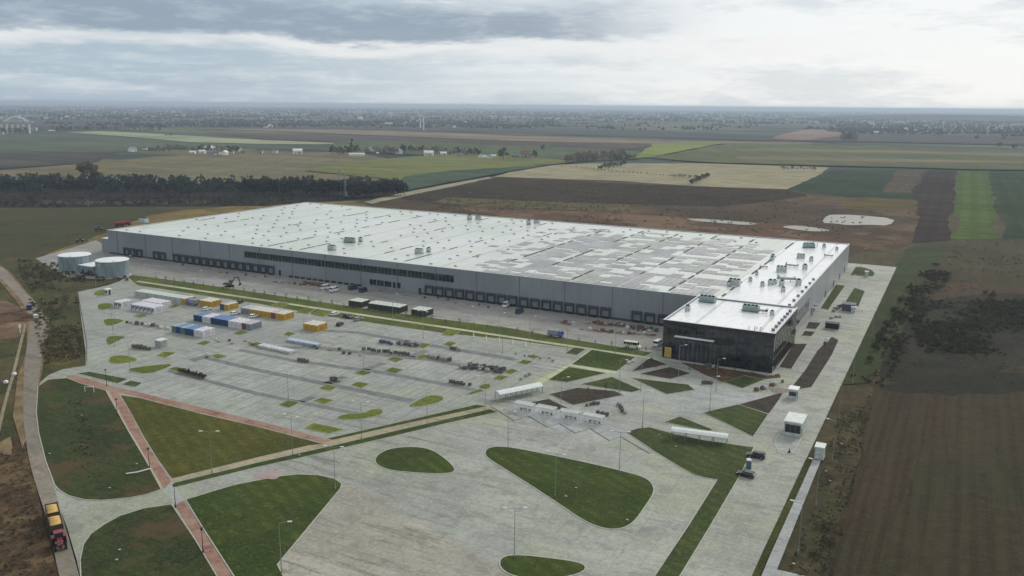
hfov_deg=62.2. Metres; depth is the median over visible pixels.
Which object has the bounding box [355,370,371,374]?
lawn
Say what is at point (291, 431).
street lamp
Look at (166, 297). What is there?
cabin
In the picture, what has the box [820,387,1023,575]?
ploughed field
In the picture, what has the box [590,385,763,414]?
plaza paving
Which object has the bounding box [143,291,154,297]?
cabin
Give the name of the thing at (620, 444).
street lamp
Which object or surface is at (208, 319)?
container
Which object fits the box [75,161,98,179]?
tree
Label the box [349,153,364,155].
hall
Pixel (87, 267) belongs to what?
pump house
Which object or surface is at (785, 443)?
paved island
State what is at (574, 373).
lawn
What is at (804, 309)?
window
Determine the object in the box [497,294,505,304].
dock door
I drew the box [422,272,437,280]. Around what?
window
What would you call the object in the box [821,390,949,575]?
reddish strip
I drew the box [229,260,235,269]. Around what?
dock door
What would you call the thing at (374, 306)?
container
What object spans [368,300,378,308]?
container
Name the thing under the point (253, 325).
container
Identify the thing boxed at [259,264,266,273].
dock door
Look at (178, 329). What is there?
container
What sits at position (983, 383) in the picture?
dark headland
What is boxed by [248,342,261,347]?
lawn
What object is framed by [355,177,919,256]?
disturbed land
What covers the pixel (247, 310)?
container
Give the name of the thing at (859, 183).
dark meadow
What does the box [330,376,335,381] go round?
loaded pallet
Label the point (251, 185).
wood tree
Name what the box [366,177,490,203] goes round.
dirt track
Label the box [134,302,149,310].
cabin
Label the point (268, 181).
wood tree
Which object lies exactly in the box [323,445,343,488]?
street lamp
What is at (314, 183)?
wood tree
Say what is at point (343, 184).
wood tree
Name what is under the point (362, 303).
container
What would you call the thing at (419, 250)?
air handling unit
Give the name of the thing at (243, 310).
container
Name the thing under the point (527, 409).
smoking shelter
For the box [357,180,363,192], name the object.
wood tree
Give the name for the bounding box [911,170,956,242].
violet brown field
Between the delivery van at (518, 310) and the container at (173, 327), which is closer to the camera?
the container at (173, 327)
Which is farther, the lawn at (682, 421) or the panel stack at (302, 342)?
the panel stack at (302, 342)
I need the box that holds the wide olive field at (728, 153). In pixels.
[650,143,1023,169]
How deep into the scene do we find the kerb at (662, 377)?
283.54 m
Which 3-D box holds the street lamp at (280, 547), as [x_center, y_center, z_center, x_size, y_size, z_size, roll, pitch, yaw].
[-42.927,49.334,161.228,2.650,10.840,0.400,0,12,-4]
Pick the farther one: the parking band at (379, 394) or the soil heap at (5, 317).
the soil heap at (5, 317)
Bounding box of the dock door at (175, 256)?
[172,253,179,262]
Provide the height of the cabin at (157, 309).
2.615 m
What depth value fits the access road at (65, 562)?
236.71 m
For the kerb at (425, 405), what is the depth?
254.30 m
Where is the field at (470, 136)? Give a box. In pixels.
[205,128,824,143]
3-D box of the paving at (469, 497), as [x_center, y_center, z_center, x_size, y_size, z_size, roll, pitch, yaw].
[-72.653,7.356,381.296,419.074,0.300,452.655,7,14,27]
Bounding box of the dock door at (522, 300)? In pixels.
[518,297,527,307]
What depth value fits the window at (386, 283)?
410.37 m
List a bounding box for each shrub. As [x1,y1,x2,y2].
[866,355,873,361]
[871,342,879,350]
[878,330,884,339]
[882,319,890,325]
[890,306,897,313]
[897,295,904,302]
[987,290,996,297]
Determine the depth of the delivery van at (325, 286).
410.33 m
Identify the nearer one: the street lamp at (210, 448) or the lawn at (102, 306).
the street lamp at (210, 448)
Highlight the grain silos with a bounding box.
[0,116,30,132]
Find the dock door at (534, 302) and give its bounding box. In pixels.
[530,298,539,309]
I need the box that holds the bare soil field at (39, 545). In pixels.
[0,433,58,575]
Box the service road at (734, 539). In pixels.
[681,266,895,575]
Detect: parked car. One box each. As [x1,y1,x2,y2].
[201,306,211,310]
[230,311,240,314]
[248,314,258,317]
[330,311,339,315]
[343,313,352,318]
[353,316,363,320]
[737,470,755,478]
[746,450,765,459]
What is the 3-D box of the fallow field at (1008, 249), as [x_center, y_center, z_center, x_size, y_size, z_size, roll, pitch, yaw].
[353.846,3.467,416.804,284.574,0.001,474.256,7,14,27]
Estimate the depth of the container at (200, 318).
347.83 m
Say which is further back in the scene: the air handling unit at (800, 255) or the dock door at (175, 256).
the dock door at (175, 256)
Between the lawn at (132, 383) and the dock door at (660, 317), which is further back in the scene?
the dock door at (660, 317)
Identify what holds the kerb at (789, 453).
on the service road at (734, 539)
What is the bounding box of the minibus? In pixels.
[623,340,641,348]
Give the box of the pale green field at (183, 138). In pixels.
[70,131,333,143]
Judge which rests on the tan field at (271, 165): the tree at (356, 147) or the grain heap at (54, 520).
the tree at (356, 147)
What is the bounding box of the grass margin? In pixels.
[842,244,946,383]
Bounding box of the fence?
[77,290,86,361]
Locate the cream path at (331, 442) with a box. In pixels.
[171,407,489,481]
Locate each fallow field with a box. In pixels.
[399,178,806,206]
[880,239,1023,385]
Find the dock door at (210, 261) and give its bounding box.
[207,258,214,266]
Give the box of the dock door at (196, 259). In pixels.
[193,256,199,264]
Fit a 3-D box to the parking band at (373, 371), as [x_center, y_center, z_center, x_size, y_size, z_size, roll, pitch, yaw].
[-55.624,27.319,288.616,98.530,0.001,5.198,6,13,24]
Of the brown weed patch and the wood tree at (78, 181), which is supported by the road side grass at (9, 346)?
the brown weed patch
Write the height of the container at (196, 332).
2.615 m
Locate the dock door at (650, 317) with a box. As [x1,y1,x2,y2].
[644,312,654,324]
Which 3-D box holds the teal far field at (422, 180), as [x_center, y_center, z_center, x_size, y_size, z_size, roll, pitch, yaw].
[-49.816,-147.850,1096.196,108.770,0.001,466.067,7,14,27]
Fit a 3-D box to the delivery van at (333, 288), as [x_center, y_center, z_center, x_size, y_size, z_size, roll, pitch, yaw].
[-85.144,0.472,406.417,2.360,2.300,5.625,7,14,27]
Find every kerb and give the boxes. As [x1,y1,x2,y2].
[36,378,161,500]
[77,372,127,383]
[80,504,216,575]
[128,364,171,373]
[173,410,495,486]
[185,474,341,575]
[303,423,344,433]
[326,405,486,439]
[336,409,383,419]
[375,447,454,473]
[409,395,443,406]
[485,446,653,529]
[490,406,649,453]
[499,554,585,575]
[549,387,622,404]
[550,367,604,382]
[572,350,634,370]
[581,377,639,391]
[626,427,754,575]
[631,377,694,394]
[640,367,690,378]
[664,416,711,430]
[703,404,768,436]
[724,376,765,388]
[775,431,801,454]
[779,345,806,368]
[820,286,844,309]
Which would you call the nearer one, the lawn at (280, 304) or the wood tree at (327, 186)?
the lawn at (280, 304)
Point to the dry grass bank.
(175, 215)
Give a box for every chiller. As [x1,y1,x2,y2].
[342,237,355,242]
[697,294,716,302]
[740,303,759,312]
[803,242,817,247]
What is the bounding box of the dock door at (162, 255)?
[159,252,165,260]
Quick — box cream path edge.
[106,390,163,489]
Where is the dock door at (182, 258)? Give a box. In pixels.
[179,254,185,262]
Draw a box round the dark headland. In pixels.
[882,372,1023,395]
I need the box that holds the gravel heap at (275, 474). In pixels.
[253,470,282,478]
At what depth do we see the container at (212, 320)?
344.68 m
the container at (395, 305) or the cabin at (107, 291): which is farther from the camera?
the cabin at (107, 291)
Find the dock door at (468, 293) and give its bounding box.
[465,290,473,300]
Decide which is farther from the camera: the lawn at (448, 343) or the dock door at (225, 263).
the dock door at (225, 263)
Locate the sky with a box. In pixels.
[0,0,1023,110]
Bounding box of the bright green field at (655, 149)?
[636,142,720,157]
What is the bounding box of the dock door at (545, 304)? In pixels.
[541,299,550,310]
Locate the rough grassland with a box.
[0,200,1005,575]
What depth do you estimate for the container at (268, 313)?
355.33 m
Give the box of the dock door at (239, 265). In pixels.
[236,261,243,270]
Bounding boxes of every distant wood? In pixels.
[0,105,1022,116]
[0,109,1023,126]
[0,117,1020,136]
[117,118,566,128]
[829,121,1023,136]
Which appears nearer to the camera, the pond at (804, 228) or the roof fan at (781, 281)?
the roof fan at (781, 281)
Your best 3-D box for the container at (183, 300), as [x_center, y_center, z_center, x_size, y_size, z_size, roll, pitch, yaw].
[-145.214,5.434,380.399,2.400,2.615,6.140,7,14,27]
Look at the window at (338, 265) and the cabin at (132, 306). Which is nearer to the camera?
the cabin at (132, 306)
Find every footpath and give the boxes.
[136,281,655,358]
[531,350,589,383]
[570,365,616,373]
[761,460,820,575]
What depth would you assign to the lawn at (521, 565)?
165.37 m
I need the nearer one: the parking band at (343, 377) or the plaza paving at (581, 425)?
the plaza paving at (581, 425)
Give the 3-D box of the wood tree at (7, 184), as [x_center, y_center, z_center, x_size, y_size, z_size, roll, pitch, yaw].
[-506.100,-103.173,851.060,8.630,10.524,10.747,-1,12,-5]
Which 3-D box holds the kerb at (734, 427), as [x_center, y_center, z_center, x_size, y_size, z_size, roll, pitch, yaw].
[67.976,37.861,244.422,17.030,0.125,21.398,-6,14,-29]
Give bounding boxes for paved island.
[776,431,799,453]
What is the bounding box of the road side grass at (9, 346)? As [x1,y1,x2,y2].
[0,258,125,447]
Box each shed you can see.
[494,382,542,399]
[671,426,728,445]
[825,321,840,329]
[841,301,856,311]
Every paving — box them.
[39,263,896,575]
[504,404,631,444]
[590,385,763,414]
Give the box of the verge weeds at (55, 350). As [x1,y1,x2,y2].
[24,280,84,363]
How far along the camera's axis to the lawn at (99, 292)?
399.38 m
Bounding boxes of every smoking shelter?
[513,400,535,412]
[536,404,556,415]
[559,408,581,421]
[582,412,605,423]
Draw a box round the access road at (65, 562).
[0,267,78,575]
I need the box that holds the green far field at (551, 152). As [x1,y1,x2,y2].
[328,140,639,160]
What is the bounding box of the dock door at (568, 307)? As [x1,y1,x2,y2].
[564,302,573,313]
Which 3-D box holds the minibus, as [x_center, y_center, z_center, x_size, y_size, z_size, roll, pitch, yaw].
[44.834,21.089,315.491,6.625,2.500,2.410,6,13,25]
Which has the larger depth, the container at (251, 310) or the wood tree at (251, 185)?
the wood tree at (251, 185)
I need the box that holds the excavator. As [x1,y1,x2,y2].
[223,277,241,286]
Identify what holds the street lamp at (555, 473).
on the lawn at (604, 497)
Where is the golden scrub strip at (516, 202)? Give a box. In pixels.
[434,197,639,211]
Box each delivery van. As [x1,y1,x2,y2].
[26,303,31,309]
[321,284,331,289]
[329,286,339,291]
[348,284,357,289]
[358,287,367,291]
[502,301,509,306]
[515,307,523,313]
[653,339,662,346]
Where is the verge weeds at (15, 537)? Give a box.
[0,447,54,574]
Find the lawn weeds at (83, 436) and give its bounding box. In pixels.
[68,399,100,477]
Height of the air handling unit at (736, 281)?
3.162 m
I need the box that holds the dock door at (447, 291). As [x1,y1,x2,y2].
[444,287,453,297]
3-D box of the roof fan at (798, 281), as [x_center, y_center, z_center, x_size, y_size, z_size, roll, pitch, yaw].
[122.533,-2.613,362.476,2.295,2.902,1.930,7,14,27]
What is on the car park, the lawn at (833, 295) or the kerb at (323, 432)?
the kerb at (323, 432)
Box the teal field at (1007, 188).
[988,171,1023,238]
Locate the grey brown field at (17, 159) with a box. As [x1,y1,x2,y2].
[0,151,117,168]
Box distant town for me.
[0,106,1020,125]
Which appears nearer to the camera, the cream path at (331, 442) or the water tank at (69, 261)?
the cream path at (331, 442)
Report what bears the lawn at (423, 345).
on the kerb
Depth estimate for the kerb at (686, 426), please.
239.30 m
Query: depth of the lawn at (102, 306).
372.31 m
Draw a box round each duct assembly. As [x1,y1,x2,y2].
[751,306,767,312]
[777,274,796,281]
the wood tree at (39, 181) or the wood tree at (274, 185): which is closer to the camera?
the wood tree at (274, 185)
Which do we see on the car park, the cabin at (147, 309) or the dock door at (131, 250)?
the cabin at (147, 309)
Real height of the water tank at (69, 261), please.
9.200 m
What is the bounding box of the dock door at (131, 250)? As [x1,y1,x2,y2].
[128,248,135,256]
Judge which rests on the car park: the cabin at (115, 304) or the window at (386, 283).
the cabin at (115, 304)
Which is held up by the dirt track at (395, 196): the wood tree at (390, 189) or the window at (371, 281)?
the wood tree at (390, 189)
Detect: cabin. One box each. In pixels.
[103,288,111,295]
[113,299,127,307]
[117,299,132,307]
[130,301,143,309]
[134,290,146,297]
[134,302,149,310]
[138,303,151,311]
[142,303,155,311]
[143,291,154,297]
[146,304,160,312]
[150,304,165,313]
[152,293,164,298]
[154,338,167,348]
[156,300,171,307]
[162,294,173,301]
[171,296,183,303]
[788,385,799,399]
[851,306,855,312]
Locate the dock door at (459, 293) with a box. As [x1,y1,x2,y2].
[455,289,463,299]
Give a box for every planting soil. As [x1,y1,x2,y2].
[531,399,578,413]
[551,388,622,404]
[633,358,666,370]
[642,367,689,378]
[676,359,780,381]
[740,393,781,412]
[779,344,806,368]
[794,337,837,388]
[802,331,813,335]
[806,322,819,328]
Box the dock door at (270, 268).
[266,265,274,274]
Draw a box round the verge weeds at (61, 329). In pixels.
[48,323,79,354]
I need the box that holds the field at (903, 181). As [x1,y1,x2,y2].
[883,170,926,192]
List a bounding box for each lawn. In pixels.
[37,378,159,499]
[79,372,125,382]
[81,504,215,575]
[94,290,103,294]
[98,303,112,309]
[104,319,123,324]
[106,336,124,343]
[109,355,136,362]
[121,395,320,477]
[123,380,140,386]
[128,275,650,357]
[129,364,170,372]
[135,314,147,317]
[158,352,175,357]
[174,409,496,486]
[186,474,340,575]
[198,341,209,344]
[212,354,225,358]
[234,331,246,334]
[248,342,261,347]
[272,302,287,306]
[279,401,298,407]
[284,332,295,335]
[297,308,314,313]
[305,423,342,432]
[312,310,330,316]
[314,398,332,403]
[320,385,335,390]
[327,405,484,439]
[337,409,382,418]
[352,382,368,387]
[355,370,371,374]
[376,447,453,472]
[385,367,402,372]
[388,357,401,361]
[409,395,443,405]
[417,354,426,358]
[419,343,430,347]
[442,330,460,335]
[444,341,455,345]
[467,389,482,393]
[479,384,489,388]
[486,447,652,528]
[493,375,508,379]
[500,555,584,575]
[504,369,516,373]
[518,360,531,363]
[549,367,602,381]
[566,347,584,354]
[573,350,633,370]
[584,377,639,391]
[627,427,752,575]
[634,378,693,393]
[666,417,712,430]
[704,404,767,435]
[725,376,763,387]
[752,459,811,575]
[821,285,843,309]
[845,288,864,305]
[851,267,874,275]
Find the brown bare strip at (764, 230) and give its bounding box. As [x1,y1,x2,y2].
[455,208,871,242]
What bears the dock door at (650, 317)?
in the warehouse
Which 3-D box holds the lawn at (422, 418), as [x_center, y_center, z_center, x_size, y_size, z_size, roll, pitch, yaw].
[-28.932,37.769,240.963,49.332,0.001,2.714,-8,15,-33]
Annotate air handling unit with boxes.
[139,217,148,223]
[327,244,336,250]
[414,248,423,253]
[728,278,740,286]
[776,265,786,271]
[797,253,804,258]
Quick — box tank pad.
[35,240,132,279]
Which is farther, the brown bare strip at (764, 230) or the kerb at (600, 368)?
the brown bare strip at (764, 230)
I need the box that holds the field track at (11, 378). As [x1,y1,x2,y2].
[0,324,25,429]
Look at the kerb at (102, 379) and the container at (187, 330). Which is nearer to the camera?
the kerb at (102, 379)
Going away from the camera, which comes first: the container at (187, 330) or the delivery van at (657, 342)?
the delivery van at (657, 342)
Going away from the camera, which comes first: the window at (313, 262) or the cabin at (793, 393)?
the cabin at (793, 393)
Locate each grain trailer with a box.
[44,502,59,515]
[47,513,63,534]
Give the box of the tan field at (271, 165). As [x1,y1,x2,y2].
[0,152,386,185]
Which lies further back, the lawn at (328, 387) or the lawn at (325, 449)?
the lawn at (328, 387)
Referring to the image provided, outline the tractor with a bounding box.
[51,529,66,551]
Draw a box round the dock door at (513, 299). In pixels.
[507,295,516,306]
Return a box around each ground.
[0,102,1023,201]
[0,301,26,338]
[878,293,1023,381]
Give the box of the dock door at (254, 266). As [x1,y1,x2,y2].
[251,263,258,272]
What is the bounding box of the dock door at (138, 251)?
[135,249,142,257]
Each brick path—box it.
[67,375,330,441]
[109,391,232,575]
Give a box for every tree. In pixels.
[2,180,11,188]
[14,180,21,190]
[20,181,29,188]
[35,178,42,185]
[44,181,52,188]
[64,179,75,187]
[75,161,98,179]
[75,178,84,189]
[90,170,101,177]
[91,179,99,188]
[124,181,131,190]
[131,178,141,184]
[137,181,146,189]
[143,182,152,189]
[164,183,170,189]
[170,181,178,191]
[223,179,230,185]
[236,182,244,191]
[242,178,249,193]
[245,181,254,194]
[251,178,259,194]
[257,180,268,191]
[266,177,273,193]
[270,179,279,194]
[285,179,294,190]
[293,178,302,190]
[298,179,307,187]
[310,180,318,194]
[315,179,324,192]
[322,179,333,195]
[329,145,334,154]
[330,182,338,194]
[340,180,346,192]
[346,182,357,197]
[349,139,352,152]
[352,145,360,151]
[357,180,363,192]
[360,181,367,193]
[369,182,378,196]
[377,182,384,193]
[379,180,388,195]
[385,181,394,195]
[387,180,396,195]
[396,182,404,195]
[497,147,508,158]
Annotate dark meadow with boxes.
[788,170,951,199]
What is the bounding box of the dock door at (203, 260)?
[200,257,206,265]
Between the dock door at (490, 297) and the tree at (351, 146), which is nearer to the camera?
the dock door at (490, 297)
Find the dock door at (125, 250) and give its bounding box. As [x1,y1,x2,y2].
[123,247,128,255]
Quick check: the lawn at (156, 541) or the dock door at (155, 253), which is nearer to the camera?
the lawn at (156, 541)
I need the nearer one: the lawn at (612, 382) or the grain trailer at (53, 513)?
the grain trailer at (53, 513)
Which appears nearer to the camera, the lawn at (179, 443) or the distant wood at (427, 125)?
the lawn at (179, 443)
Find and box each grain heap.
[46,503,58,513]
[48,515,61,525]
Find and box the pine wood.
[0,172,399,192]
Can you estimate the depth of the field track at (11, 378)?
273.98 m
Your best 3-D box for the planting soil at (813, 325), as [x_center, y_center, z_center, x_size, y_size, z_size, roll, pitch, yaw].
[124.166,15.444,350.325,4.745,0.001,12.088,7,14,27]
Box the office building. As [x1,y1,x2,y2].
[661,296,797,375]
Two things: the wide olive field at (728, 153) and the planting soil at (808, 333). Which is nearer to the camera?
the planting soil at (808, 333)
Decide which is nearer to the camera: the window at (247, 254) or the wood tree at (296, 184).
the window at (247, 254)
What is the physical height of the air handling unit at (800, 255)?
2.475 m
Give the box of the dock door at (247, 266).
[244,262,250,271]
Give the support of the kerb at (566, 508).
on the paving at (469, 497)
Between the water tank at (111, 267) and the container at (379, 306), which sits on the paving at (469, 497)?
the container at (379, 306)
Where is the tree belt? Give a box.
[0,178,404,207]
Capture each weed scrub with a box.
[410,181,796,208]
[435,198,639,211]
[562,209,911,238]
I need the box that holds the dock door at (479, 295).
[475,291,484,302]
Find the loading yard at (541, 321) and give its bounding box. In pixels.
[91,253,662,351]
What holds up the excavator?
on the loading yard at (541, 321)
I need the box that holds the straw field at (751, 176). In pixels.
[493,163,828,188]
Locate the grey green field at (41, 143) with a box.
[0,133,305,151]
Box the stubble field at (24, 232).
[0,208,180,257]
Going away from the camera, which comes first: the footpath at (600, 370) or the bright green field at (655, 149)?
the footpath at (600, 370)
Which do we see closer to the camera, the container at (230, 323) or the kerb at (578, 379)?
the kerb at (578, 379)
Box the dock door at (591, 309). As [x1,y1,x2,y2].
[588,305,597,316]
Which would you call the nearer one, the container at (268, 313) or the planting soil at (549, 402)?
the planting soil at (549, 402)
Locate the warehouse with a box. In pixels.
[101,202,849,333]
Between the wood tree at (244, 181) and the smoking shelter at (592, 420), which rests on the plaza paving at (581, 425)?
the smoking shelter at (592, 420)
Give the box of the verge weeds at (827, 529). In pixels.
[789,375,879,575]
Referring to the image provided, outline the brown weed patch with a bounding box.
[48,324,78,365]
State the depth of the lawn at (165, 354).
302.20 m
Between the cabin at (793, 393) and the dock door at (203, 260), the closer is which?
the cabin at (793, 393)
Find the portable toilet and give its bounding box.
[746,458,751,468]
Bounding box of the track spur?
[0,437,12,455]
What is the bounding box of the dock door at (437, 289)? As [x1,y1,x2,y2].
[434,286,442,296]
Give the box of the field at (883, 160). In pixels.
[737,157,1023,162]
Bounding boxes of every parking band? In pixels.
[167,370,358,413]
[189,354,210,361]
[205,356,415,402]
[239,349,476,390]
[280,346,500,373]
[300,396,316,401]
[322,330,518,359]
[326,376,348,383]
[364,362,384,369]
[410,350,427,356]
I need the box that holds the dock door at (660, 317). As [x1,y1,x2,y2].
[657,314,668,325]
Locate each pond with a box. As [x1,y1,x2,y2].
[689,219,755,224]
[783,226,828,230]
[823,215,893,224]
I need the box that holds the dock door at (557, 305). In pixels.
[552,301,562,312]
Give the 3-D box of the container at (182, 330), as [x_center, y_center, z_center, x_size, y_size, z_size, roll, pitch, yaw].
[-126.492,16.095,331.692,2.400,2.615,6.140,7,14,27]
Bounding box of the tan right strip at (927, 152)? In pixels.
[740,149,1023,155]
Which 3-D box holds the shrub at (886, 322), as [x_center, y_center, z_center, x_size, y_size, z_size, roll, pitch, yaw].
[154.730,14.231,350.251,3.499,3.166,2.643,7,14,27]
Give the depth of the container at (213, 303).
373.95 m
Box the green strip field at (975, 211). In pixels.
[950,171,1000,238]
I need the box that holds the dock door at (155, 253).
[152,251,158,259]
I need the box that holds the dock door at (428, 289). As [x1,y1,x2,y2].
[424,285,432,295]
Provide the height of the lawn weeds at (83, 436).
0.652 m
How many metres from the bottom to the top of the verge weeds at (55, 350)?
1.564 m
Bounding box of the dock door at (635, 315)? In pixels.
[631,310,641,322]
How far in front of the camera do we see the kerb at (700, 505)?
194.66 m
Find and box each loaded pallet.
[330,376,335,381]
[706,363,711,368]
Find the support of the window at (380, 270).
in the warehouse
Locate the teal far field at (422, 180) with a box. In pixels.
[402,164,549,190]
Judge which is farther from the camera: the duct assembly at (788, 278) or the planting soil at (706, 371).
the duct assembly at (788, 278)
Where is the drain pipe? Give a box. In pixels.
[126,468,150,473]
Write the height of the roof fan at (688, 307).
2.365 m
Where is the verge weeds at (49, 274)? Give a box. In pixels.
[18,259,128,283]
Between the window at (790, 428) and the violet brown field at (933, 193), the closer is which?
the window at (790, 428)
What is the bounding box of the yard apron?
[278,486,510,575]
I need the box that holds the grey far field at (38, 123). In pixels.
[0,118,798,140]
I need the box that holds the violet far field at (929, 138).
[804,133,1023,144]
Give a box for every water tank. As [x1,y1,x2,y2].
[57,252,91,272]
[95,257,131,278]
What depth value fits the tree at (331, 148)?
1489.51 m
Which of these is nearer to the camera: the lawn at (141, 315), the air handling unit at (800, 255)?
the lawn at (141, 315)
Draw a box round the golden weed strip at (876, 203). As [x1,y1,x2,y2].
[840,198,917,209]
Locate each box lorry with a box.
[186,298,198,305]
[548,329,563,337]
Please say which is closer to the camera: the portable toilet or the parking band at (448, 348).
the portable toilet
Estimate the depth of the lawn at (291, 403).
253.89 m
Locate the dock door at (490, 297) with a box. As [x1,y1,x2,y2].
[486,292,494,303]
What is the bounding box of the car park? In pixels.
[79,279,569,436]
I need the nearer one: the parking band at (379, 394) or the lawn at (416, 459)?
the lawn at (416, 459)
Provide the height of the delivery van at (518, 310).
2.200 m
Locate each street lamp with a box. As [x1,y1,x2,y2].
[199,430,218,472]
[279,521,291,573]
[283,413,298,454]
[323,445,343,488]
[502,507,526,557]
[546,450,565,496]
[611,430,630,472]
[790,499,802,551]
[809,458,819,504]
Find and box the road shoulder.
[0,265,50,447]
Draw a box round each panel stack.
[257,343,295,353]
[286,338,320,345]
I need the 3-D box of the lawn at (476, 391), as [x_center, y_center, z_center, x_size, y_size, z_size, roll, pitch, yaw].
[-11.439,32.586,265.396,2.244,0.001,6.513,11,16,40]
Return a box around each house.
[78,262,95,273]
[128,146,136,151]
[208,150,214,154]
[221,150,228,154]
[256,149,262,153]
[292,148,302,153]
[424,150,433,155]
[520,151,529,157]
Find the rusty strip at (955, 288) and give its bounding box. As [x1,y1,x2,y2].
[922,282,1023,297]
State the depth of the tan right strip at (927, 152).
1720.86 m
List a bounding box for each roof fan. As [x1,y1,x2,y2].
[685,304,690,310]
[779,279,784,285]
[795,278,801,284]
[802,263,807,269]
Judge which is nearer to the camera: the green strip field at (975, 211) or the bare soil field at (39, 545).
the bare soil field at (39, 545)
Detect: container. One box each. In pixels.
[171,322,185,332]
[176,323,190,333]
[180,324,195,333]
[181,296,195,303]
[185,325,200,334]
[189,325,204,335]
[193,312,207,320]
[194,326,207,336]
[198,312,211,321]
[198,327,214,337]
[199,297,210,305]
[202,313,215,322]
[203,298,216,306]
[206,314,221,323]
[207,299,221,307]
[210,315,224,323]
[215,315,227,324]
[219,316,233,325]
[220,301,233,309]
[224,302,238,310]
[224,317,238,326]
[228,317,241,327]
[232,318,245,327]
[237,319,251,328]
[241,305,254,313]
[241,320,255,329]
[245,305,257,314]
[246,320,261,330]
[249,306,261,313]
[253,307,266,314]
[258,307,270,316]
[262,308,274,317]
[266,309,279,317]
[271,309,283,318]
[275,310,287,319]
[280,311,293,319]
[303,320,315,329]
[308,321,321,330]
[312,322,326,331]
[348,298,360,306]
[353,298,363,306]
[357,299,369,307]
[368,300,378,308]
[372,301,384,309]
[377,302,387,310]
[381,302,391,310]
[386,303,397,311]
[390,303,401,312]
[395,304,407,312]
[411,306,421,314]
[416,307,427,315]
[421,307,432,316]
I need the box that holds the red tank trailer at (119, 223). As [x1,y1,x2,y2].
[114,221,124,225]
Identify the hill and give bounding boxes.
[762,114,1023,122]
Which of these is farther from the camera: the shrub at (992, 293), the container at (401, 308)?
the shrub at (992, 293)
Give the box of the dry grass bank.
[47,201,365,254]
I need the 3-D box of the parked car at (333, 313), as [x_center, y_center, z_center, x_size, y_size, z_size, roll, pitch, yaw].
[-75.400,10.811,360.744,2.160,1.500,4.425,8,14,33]
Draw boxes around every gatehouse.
[783,411,807,437]
[814,442,826,459]
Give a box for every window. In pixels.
[244,251,256,258]
[256,252,268,259]
[269,254,281,261]
[282,255,294,262]
[295,257,307,264]
[308,259,320,266]
[321,260,334,267]
[335,262,348,269]
[349,263,362,271]
[363,265,376,272]
[369,279,375,284]
[377,267,391,274]
[377,280,383,285]
[384,281,391,286]
[392,268,406,276]
[407,270,421,278]
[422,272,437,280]
[438,274,453,282]
[624,341,638,345]
[785,424,800,433]
[796,298,809,325]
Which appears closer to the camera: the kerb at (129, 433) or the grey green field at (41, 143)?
the kerb at (129, 433)
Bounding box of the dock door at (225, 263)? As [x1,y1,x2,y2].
[221,260,228,268]
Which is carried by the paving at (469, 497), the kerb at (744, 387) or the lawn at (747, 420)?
the kerb at (744, 387)
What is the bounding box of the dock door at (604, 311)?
[600,307,609,318]
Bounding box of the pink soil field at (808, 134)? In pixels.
[769,129,841,139]
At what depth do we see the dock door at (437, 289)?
396.72 m
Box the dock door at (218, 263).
[214,259,221,267]
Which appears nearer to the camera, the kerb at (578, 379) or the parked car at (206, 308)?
the kerb at (578, 379)
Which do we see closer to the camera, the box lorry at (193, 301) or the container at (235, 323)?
the container at (235, 323)
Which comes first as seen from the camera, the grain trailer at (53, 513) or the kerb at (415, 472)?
the grain trailer at (53, 513)
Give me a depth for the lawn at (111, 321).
346.93 m
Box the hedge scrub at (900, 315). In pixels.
[851,263,951,386]
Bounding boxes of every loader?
[76,237,88,242]
[94,225,106,230]
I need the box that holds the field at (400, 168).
[305,154,573,179]
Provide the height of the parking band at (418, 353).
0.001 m
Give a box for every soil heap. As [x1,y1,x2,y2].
[0,312,42,322]
[712,373,735,378]
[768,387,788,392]
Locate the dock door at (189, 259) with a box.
[186,255,192,263]
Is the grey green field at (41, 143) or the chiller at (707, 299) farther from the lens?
the grey green field at (41, 143)
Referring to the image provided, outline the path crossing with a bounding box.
[163,481,183,504]
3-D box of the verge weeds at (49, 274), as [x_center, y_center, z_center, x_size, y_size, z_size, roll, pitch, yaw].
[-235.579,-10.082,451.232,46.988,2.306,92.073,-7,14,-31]
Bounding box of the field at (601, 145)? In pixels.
[210,132,653,149]
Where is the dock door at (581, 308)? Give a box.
[576,304,585,315]

